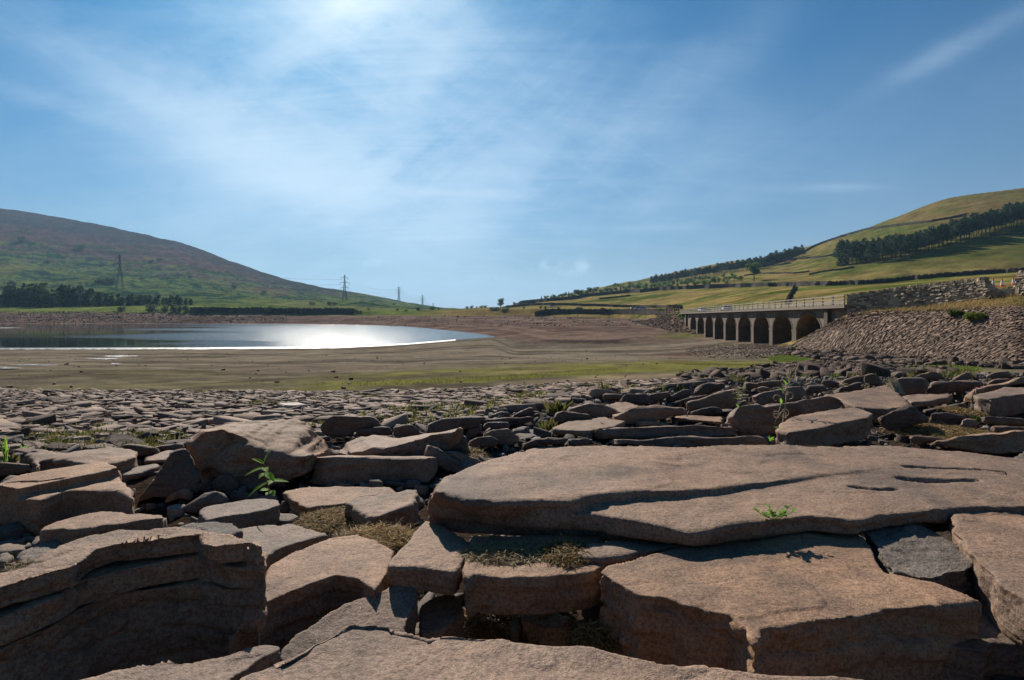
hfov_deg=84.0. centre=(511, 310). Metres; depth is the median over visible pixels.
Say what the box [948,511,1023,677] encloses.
rock
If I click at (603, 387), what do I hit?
leafy weed
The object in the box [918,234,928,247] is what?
pine tree
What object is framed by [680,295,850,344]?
viaduct
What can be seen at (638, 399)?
rock
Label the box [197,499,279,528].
rock
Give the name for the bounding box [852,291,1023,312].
dry grass
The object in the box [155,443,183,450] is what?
rock
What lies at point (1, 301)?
shore tree
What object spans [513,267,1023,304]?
field wall
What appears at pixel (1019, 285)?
stone wall
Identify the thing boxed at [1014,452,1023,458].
rock
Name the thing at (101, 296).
shore tree
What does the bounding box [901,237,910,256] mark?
pine tree
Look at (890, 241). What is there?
pine tree
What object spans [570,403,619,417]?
rock
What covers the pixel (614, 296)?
field wall
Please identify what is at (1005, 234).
field wall
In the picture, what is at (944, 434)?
moss
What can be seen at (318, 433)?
field stone
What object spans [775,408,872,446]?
rock
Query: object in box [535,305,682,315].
field wall
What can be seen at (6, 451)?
grass tuft
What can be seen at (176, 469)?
rock
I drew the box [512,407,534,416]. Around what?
rock
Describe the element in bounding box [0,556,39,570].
dead moss
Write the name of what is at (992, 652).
rock
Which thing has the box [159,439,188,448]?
field stone
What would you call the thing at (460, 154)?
sky
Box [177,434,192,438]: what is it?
field stone
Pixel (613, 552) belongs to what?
rock
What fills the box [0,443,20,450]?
field stone
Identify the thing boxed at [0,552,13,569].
rock
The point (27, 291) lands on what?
shore tree
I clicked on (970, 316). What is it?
gorse bush
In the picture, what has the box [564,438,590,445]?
rock
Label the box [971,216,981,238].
pine tree
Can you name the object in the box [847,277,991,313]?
stone wall
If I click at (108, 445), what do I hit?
field stone
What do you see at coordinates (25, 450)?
field stone
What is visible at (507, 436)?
rock
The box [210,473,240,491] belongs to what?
rock
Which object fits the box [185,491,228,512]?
rock
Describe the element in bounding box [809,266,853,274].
field wall
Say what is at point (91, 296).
shore tree
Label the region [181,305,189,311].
willow bush
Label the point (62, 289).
shore tree
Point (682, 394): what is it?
rock
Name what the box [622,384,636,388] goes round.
leafy weed
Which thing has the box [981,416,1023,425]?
rock
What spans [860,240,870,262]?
pine tree
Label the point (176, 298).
shore tree
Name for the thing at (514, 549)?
dead moss
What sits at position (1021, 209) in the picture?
pine tree
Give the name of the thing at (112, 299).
shore tree
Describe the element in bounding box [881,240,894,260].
pine tree
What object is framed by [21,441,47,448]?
field stone
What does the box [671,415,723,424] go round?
rock
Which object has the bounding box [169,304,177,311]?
willow bush
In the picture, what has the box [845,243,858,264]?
pine tree
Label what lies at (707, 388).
rock
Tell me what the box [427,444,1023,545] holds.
rock
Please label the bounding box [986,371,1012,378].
rock
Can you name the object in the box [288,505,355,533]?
dead moss
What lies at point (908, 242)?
pine tree
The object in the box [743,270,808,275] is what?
field wall
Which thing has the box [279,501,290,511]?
rock
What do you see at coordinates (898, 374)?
rock
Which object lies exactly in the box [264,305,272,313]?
shore bush
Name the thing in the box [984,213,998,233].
pine tree
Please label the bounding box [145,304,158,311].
willow bush
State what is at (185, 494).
rock
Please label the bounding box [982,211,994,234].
pine tree
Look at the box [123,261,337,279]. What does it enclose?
power line
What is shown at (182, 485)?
rock
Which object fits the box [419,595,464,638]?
rock
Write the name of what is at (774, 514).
leafy weed
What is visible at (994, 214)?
pine tree
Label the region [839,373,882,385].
rock
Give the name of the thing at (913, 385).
rock
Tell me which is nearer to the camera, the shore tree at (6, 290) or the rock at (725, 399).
the rock at (725, 399)
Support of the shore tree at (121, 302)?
on the ground at (558, 348)
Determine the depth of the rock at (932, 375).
6.20 m
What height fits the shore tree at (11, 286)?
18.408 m
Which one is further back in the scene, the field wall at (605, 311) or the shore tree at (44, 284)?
the shore tree at (44, 284)
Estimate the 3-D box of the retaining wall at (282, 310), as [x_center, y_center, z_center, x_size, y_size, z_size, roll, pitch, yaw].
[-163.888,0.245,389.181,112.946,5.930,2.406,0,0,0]
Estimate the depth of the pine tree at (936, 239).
398.44 m
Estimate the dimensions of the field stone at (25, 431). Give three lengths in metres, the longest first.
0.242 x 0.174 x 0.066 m
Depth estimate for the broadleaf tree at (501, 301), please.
394.47 m
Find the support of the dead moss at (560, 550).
on the rock at (543, 587)
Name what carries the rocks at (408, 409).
on the ground at (558, 348)
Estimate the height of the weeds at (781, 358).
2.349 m
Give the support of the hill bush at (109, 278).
on the ground at (558, 348)
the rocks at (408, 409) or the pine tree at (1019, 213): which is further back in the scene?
the pine tree at (1019, 213)
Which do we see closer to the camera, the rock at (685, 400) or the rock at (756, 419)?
the rock at (756, 419)
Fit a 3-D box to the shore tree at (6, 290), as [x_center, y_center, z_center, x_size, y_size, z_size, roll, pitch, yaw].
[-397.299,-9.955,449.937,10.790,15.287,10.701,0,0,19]
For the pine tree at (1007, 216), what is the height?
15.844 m
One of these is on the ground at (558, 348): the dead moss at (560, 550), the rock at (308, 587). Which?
the rock at (308, 587)
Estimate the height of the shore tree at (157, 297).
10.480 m
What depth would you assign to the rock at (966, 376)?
6.37 m
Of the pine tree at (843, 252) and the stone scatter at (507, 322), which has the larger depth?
the pine tree at (843, 252)
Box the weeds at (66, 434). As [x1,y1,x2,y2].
[16,427,173,450]
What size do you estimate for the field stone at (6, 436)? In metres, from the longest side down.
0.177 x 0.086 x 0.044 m
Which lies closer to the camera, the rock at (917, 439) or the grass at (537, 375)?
the rock at (917, 439)
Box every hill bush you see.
[3,279,16,285]
[17,236,25,241]
[74,244,87,248]
[96,275,114,283]
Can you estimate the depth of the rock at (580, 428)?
3.45 m
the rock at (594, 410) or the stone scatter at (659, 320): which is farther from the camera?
the stone scatter at (659, 320)
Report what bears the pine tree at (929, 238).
on the ground at (558, 348)
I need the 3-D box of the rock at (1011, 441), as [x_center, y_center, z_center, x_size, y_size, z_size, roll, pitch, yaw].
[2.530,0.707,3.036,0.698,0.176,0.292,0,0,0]
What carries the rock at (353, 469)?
on the ground at (558, 348)
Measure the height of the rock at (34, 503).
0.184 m
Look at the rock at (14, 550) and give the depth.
1.69 m
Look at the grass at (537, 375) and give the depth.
18.43 m
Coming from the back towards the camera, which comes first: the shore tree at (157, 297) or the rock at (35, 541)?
the shore tree at (157, 297)
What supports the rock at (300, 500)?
on the ground at (558, 348)
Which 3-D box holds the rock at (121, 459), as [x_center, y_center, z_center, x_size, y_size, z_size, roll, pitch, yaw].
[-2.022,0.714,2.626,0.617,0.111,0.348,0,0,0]
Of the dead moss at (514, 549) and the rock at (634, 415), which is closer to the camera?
the dead moss at (514, 549)
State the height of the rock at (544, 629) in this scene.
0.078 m
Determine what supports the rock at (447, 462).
on the rock at (459, 456)
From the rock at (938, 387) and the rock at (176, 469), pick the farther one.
the rock at (938, 387)
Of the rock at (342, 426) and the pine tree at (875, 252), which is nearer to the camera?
the rock at (342, 426)
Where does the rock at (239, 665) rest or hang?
on the ground at (558, 348)
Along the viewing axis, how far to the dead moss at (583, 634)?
1.05 m
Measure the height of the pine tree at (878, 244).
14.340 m
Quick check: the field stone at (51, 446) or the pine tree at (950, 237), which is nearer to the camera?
the field stone at (51, 446)
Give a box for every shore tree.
[0,290,6,305]
[1,284,14,290]
[1,289,14,305]
[3,288,17,306]
[14,292,27,306]
[22,286,41,306]
[24,285,42,306]
[36,282,47,288]
[37,286,54,306]
[40,293,56,306]
[51,292,56,305]
[54,284,74,306]
[60,289,73,306]
[68,287,80,306]
[75,285,86,292]
[79,290,92,305]
[88,293,94,305]
[92,292,107,305]
[93,296,101,306]
[105,297,111,305]
[109,295,117,305]
[118,297,124,305]
[127,294,137,305]
[137,297,143,305]
[146,295,152,304]
[151,294,161,305]
[165,294,174,304]
[174,295,181,304]
[177,297,183,304]
[182,298,188,305]
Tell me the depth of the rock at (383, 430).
3.20 m
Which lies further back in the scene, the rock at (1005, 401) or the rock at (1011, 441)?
the rock at (1005, 401)
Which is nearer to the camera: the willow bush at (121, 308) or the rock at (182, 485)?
the rock at (182, 485)
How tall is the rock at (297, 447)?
0.328 m
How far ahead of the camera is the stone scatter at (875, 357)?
38.28 m
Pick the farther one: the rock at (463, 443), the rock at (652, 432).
the rock at (652, 432)
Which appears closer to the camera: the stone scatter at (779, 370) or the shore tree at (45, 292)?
the stone scatter at (779, 370)
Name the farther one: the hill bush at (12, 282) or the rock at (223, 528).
the hill bush at (12, 282)
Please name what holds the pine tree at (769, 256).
on the ground at (558, 348)
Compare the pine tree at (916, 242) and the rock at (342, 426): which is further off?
the pine tree at (916, 242)
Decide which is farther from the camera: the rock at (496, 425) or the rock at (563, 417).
the rock at (563, 417)
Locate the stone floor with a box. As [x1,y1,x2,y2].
[0,376,731,434]
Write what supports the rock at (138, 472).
on the ground at (558, 348)
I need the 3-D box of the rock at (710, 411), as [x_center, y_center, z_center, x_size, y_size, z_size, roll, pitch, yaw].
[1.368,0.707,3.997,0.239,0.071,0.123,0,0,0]
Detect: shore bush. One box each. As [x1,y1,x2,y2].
[203,306,210,313]
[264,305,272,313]
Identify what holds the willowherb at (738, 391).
on the ground at (558, 348)
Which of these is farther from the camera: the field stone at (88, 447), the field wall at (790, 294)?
the field wall at (790, 294)
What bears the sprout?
on the ground at (558, 348)
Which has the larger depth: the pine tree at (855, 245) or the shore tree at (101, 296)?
the shore tree at (101, 296)
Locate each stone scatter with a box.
[0,311,286,322]
[3,350,753,388]
[328,315,662,326]
[632,313,702,334]
[676,358,958,380]
[686,343,787,357]
[776,346,1023,369]
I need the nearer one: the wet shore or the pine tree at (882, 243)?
the wet shore
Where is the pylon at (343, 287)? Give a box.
[340,275,347,300]
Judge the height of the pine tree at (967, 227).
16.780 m
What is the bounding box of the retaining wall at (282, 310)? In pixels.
[190,307,354,313]
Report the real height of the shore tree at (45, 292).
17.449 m
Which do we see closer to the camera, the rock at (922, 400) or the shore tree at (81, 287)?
the rock at (922, 400)
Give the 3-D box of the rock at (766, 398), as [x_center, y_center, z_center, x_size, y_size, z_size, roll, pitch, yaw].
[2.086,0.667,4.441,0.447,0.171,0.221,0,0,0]
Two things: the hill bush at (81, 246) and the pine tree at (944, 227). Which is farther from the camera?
the hill bush at (81, 246)
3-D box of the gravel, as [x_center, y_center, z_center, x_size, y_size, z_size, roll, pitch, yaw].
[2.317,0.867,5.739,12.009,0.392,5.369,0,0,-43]
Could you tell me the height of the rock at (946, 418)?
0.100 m
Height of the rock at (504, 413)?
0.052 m
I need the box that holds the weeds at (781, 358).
[768,355,981,370]
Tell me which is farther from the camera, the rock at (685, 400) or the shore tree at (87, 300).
the shore tree at (87, 300)
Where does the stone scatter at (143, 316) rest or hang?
on the ground at (558, 348)
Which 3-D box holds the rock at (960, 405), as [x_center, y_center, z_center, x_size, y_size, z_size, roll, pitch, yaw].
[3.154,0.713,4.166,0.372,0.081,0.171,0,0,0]
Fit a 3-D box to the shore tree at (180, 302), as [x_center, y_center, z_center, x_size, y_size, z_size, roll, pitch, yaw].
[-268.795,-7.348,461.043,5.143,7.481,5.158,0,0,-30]
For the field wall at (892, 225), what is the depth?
621.04 m
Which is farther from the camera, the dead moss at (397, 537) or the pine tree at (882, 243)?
the pine tree at (882, 243)
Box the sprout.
[970,414,983,421]
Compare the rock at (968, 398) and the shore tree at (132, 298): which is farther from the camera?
the shore tree at (132, 298)
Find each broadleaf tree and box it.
[497,298,503,308]
[745,262,761,280]
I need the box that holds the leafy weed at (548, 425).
[535,418,557,430]
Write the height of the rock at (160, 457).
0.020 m
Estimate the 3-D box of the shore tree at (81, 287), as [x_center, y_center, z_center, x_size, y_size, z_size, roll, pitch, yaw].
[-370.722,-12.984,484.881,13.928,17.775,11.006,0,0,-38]
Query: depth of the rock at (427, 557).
1.17 m
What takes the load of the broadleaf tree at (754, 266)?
on the ground at (558, 348)
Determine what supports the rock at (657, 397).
on the ground at (558, 348)
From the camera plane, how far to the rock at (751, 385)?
5.14 m
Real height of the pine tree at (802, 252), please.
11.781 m
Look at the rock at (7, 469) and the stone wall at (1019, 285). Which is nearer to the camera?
the rock at (7, 469)
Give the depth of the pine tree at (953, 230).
405.20 m
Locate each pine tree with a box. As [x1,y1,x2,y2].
[765,255,773,265]
[799,247,805,256]
[832,242,842,265]
[836,241,849,265]
[839,246,851,265]
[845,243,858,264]
[849,241,860,263]
[854,242,865,263]
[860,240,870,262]
[863,242,874,263]
[867,244,879,262]
[872,243,883,260]
[877,240,889,260]
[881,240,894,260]
[889,240,895,258]
[890,238,901,258]
[898,239,906,256]
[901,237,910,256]
[903,235,916,256]
[910,236,920,254]
[912,234,925,248]
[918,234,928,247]
[924,230,935,251]
[925,227,939,250]
[931,230,941,244]
[935,225,947,247]
[937,223,950,246]
[942,228,953,244]
[949,226,956,244]
[953,222,964,243]
[954,219,966,241]
[962,219,972,241]
[967,218,976,239]
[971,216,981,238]
[973,215,984,236]
[974,214,989,236]
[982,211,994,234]
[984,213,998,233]
[990,210,1001,232]
[991,213,1005,232]
[997,212,1009,230]
[1002,211,1014,230]
[1006,205,1019,227]
[1009,206,1023,227]
[1019,204,1023,225]
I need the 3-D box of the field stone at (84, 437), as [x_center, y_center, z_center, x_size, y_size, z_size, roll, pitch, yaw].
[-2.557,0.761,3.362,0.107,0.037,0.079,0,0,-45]
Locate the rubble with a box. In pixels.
[137,379,1023,488]
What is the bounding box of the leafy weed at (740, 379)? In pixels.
[726,373,748,382]
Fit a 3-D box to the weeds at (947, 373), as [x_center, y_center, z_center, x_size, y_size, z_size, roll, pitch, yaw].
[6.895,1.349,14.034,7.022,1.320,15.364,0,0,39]
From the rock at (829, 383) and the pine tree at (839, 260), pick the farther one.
the pine tree at (839, 260)
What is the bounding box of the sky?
[0,0,1023,308]
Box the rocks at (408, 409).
[361,399,521,417]
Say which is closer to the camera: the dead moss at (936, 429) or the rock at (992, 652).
the rock at (992, 652)
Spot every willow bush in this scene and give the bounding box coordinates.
[117,306,124,311]
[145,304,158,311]
[159,305,168,311]
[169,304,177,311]
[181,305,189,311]
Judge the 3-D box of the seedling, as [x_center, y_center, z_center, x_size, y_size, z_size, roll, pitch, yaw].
[-0.765,0.505,1.776,0.121,0.149,0.061,0,0,-28]
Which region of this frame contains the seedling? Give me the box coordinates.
[245,449,288,496]
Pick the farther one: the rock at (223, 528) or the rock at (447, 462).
the rock at (447, 462)
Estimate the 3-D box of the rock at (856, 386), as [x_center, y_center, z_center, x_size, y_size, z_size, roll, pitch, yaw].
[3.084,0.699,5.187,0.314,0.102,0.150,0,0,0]
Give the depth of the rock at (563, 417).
3.68 m
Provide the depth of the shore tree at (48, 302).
448.89 m
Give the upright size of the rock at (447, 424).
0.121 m
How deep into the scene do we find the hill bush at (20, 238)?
1239.03 m
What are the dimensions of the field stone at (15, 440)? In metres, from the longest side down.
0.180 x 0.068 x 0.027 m
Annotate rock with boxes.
[0,462,32,476]
[0,463,134,536]
[0,527,268,679]
[0,543,25,560]
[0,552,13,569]
[15,541,60,563]
[23,448,137,473]
[31,536,39,546]
[38,511,164,544]
[82,645,280,679]
[121,444,159,456]
[121,464,159,480]
[139,449,200,501]
[144,449,175,463]
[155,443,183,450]
[165,489,192,502]
[166,482,197,498]
[180,522,242,538]
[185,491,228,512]
[186,419,333,492]
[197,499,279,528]
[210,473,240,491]
[228,535,394,655]
[230,490,263,501]
[240,624,861,679]
[242,524,327,569]
[278,513,298,525]
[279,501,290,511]
[280,586,417,661]
[283,486,395,519]
[312,455,437,485]
[321,415,381,437]
[338,427,463,455]
[344,490,419,537]
[356,426,392,435]
[387,521,468,594]
[393,424,419,437]
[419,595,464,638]
[424,445,462,472]
[426,415,485,432]
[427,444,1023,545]
[444,436,469,454]
[444,450,482,464]
[462,534,612,617]
[466,427,479,436]
[468,436,497,449]
[480,416,533,426]
[483,422,509,430]
[483,428,518,445]
[488,411,509,417]
[509,619,520,642]
[512,406,526,412]
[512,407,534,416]
[512,427,544,439]
[520,612,571,645]
[522,437,567,448]
[525,446,563,451]
[552,417,625,437]
[553,411,591,423]
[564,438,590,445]
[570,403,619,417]
[575,539,684,564]
[594,425,736,438]
[599,531,981,679]
[603,393,622,399]
[606,402,637,412]
[608,435,768,446]
[612,405,686,424]
[620,393,651,404]
[635,421,669,426]
[649,391,669,401]
[666,389,693,402]
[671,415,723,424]
[672,395,707,406]
[686,389,736,409]
[690,407,722,415]
[694,382,724,393]
[725,396,843,436]
[743,380,780,389]
[752,386,805,405]
[758,386,769,391]
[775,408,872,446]
[806,385,826,392]
[821,380,839,386]
[824,386,909,422]
[833,382,864,392]
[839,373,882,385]
[863,523,974,596]
[878,405,928,429]
[893,372,905,377]
[895,377,928,394]
[903,394,952,407]
[909,435,944,443]
[916,371,944,379]
[923,403,966,412]
[926,380,982,393]
[929,412,967,424]
[930,430,1023,454]
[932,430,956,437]
[942,595,1021,679]
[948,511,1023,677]
[953,372,973,379]
[961,419,978,427]
[963,377,1023,402]
[973,385,1023,416]
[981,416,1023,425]
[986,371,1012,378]
[987,378,1010,384]
[990,426,1023,432]
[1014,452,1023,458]
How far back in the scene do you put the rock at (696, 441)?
3.11 m
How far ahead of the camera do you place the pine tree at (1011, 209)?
429.93 m
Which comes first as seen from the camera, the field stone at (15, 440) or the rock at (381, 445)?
the rock at (381, 445)
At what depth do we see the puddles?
58.38 m
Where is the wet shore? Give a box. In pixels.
[0,339,455,349]
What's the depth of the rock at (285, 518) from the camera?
1.92 m
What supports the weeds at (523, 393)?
on the ground at (558, 348)
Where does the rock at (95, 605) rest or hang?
on the ground at (558, 348)
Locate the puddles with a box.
[0,355,132,368]
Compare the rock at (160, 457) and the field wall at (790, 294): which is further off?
the field wall at (790, 294)
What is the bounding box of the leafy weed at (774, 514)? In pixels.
[752,504,796,519]
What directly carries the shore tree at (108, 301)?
on the ground at (558, 348)
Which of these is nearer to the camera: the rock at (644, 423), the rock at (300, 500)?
the rock at (300, 500)
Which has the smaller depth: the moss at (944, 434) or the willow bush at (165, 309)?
the moss at (944, 434)
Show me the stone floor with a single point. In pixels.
(121, 408)
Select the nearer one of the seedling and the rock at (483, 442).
the seedling
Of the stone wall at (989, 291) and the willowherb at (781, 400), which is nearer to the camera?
the willowherb at (781, 400)
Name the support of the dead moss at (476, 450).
on the ground at (558, 348)
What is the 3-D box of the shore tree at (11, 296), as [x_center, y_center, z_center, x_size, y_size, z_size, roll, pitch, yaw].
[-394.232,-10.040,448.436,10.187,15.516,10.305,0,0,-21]
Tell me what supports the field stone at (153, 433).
on the ground at (558, 348)
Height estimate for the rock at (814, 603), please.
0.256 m
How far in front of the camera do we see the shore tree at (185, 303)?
461.69 m
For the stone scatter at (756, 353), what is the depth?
70.55 m
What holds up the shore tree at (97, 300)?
on the ground at (558, 348)
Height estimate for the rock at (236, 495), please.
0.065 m
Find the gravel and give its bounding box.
[0,370,1023,639]
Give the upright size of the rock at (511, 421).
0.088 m
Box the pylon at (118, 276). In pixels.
[114,254,126,289]
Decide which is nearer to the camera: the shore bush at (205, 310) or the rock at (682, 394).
the rock at (682, 394)
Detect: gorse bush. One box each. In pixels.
[946,309,963,315]
[962,312,986,320]
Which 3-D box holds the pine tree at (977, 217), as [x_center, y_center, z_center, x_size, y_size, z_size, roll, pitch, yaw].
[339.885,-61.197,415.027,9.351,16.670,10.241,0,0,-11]
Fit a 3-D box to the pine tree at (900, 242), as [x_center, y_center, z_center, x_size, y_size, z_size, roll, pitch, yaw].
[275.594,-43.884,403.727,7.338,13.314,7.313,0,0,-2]
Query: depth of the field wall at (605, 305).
428.74 m
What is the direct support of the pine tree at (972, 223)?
on the ground at (558, 348)
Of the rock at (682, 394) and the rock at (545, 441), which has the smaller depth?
the rock at (545, 441)
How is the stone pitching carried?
on the ground at (558, 348)
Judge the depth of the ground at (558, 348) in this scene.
233.10 m
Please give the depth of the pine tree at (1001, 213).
427.10 m
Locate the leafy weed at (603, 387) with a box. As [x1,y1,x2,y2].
[597,378,613,388]
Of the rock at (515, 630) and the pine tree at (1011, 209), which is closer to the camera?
the rock at (515, 630)
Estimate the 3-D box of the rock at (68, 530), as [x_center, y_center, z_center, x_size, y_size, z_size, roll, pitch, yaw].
[-1.302,0.696,1.833,0.334,0.065,0.164,0,0,-25]
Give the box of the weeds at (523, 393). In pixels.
[7,376,713,461]
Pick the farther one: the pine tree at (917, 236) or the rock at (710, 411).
the pine tree at (917, 236)
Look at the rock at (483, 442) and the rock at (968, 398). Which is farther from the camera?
the rock at (968, 398)
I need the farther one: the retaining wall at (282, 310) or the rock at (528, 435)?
the retaining wall at (282, 310)
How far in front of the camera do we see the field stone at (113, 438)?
3.18 m
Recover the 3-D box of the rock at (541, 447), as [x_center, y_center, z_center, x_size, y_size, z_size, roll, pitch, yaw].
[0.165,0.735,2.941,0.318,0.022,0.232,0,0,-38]
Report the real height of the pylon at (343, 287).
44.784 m
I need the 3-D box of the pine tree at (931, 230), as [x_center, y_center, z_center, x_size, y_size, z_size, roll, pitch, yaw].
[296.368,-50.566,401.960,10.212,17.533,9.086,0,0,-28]
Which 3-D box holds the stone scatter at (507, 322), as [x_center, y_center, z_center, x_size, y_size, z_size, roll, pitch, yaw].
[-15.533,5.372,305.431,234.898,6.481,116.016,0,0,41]
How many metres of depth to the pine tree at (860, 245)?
424.47 m
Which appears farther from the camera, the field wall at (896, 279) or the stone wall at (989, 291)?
the field wall at (896, 279)
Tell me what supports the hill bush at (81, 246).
on the ground at (558, 348)
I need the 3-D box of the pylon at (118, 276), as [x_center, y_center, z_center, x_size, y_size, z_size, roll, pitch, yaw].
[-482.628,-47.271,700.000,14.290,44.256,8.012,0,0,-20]
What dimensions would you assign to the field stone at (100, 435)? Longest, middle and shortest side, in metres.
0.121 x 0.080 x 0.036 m
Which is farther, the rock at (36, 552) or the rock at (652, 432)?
the rock at (652, 432)
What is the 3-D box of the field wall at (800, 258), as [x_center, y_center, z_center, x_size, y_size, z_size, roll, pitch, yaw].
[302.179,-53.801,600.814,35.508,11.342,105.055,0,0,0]
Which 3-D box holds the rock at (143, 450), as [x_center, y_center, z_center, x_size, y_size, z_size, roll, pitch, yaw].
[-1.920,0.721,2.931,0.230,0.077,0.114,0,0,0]
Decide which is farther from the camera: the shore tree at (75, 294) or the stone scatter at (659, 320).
the shore tree at (75, 294)
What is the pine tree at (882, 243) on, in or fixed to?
on the ground at (558, 348)
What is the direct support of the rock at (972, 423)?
on the ground at (558, 348)
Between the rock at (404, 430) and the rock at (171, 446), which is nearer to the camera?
the rock at (171, 446)
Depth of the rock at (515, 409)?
4.10 m
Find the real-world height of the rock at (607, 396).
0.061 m
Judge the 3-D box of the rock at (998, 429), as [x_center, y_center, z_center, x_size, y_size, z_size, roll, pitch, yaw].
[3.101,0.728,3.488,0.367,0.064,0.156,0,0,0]
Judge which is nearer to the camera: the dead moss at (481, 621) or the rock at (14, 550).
the dead moss at (481, 621)
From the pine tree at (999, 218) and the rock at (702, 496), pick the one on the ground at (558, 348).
the pine tree at (999, 218)
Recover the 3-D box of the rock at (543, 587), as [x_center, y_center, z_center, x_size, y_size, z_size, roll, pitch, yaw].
[0.061,0.552,1.200,0.322,0.080,0.230,0,0,0]
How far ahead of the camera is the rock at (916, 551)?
1.16 m
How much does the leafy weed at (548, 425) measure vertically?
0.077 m
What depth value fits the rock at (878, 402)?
4.11 m
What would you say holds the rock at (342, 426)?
on the ground at (558, 348)
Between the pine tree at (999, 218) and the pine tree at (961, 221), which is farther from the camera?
the pine tree at (999, 218)
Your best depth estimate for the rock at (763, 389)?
5.00 m
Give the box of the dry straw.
[886,377,904,395]
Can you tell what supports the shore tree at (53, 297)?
on the ground at (558, 348)
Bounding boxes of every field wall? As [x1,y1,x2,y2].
[506,303,676,307]
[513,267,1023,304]
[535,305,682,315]
[599,295,630,298]
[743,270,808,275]
[759,213,968,266]
[764,254,833,266]
[785,284,795,303]
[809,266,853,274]
[989,232,1023,235]
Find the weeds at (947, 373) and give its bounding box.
[678,369,980,379]
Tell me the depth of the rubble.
3.46 m
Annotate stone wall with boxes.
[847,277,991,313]
[982,283,1014,298]
[1014,270,1023,295]
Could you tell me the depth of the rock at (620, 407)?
4.21 m
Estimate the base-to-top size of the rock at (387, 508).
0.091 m
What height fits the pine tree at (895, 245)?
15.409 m
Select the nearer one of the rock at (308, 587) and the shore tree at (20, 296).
the rock at (308, 587)
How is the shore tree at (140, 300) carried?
on the ground at (558, 348)
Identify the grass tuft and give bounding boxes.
[0,437,9,461]
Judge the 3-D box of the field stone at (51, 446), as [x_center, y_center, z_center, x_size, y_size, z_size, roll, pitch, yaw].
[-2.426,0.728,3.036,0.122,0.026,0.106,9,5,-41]
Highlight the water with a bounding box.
[0,324,492,347]
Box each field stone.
[0,434,18,441]
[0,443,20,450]
[1,427,30,436]
[10,447,33,454]
[13,438,29,442]
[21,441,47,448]
[22,437,36,440]
[43,442,71,450]
[70,436,90,440]
[82,445,101,449]
[95,432,108,437]
[97,443,118,447]
[105,432,143,446]
[143,431,158,437]
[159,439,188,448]
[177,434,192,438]
[277,402,306,407]
[315,431,324,435]
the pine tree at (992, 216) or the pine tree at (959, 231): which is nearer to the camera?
the pine tree at (959, 231)
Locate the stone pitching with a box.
[785,304,1023,360]
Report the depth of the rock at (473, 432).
3.29 m
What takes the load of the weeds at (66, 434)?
on the ground at (558, 348)
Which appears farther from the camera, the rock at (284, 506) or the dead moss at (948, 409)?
the dead moss at (948, 409)
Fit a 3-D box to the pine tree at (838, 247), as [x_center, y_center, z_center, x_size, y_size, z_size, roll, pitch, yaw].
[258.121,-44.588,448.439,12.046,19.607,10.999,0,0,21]
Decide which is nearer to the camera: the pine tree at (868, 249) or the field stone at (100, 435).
the field stone at (100, 435)
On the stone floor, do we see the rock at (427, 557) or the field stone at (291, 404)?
the field stone at (291, 404)
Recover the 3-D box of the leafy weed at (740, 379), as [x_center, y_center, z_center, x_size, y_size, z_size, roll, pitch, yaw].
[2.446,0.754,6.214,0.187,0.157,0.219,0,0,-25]
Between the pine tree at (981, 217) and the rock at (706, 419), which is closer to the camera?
the rock at (706, 419)
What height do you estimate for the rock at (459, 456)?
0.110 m
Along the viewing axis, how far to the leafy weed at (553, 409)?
4.09 m
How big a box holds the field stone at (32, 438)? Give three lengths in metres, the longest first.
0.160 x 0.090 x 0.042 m
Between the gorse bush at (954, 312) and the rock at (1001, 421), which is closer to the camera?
the rock at (1001, 421)
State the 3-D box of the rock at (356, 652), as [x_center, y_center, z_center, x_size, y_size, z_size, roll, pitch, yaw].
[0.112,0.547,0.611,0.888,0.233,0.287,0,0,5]
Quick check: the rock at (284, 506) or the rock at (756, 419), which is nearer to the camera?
the rock at (284, 506)
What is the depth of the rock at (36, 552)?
1.65 m
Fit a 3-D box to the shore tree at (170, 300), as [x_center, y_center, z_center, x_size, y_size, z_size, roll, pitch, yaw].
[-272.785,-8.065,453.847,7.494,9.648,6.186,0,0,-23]
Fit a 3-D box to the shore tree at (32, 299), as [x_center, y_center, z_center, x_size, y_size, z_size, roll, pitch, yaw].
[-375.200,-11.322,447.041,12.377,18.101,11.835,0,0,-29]
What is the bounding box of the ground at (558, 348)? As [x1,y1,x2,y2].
[0,188,1023,645]
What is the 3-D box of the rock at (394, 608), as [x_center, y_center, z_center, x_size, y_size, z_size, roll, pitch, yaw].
[-0.291,0.644,1.051,0.260,0.187,0.173,0,0,-21]
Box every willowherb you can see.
[731,372,745,406]
[773,362,798,428]
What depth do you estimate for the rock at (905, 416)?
3.46 m
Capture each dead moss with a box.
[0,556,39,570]
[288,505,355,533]
[328,518,418,554]
[454,446,491,458]
[459,539,545,566]
[463,608,583,645]
[536,533,593,569]
[559,616,623,653]
[878,421,994,439]
[933,404,991,416]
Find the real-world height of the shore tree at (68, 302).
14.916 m
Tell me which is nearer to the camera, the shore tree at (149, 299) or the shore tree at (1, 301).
the shore tree at (1, 301)
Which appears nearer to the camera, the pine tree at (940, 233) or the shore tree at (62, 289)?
the pine tree at (940, 233)
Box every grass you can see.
[273,360,778,385]
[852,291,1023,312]
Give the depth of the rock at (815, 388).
5.05 m
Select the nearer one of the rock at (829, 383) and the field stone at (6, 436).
the field stone at (6, 436)
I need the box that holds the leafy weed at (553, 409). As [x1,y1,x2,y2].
[541,398,572,414]
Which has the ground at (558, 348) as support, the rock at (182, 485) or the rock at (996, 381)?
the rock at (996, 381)
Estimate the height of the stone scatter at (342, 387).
4.660 m

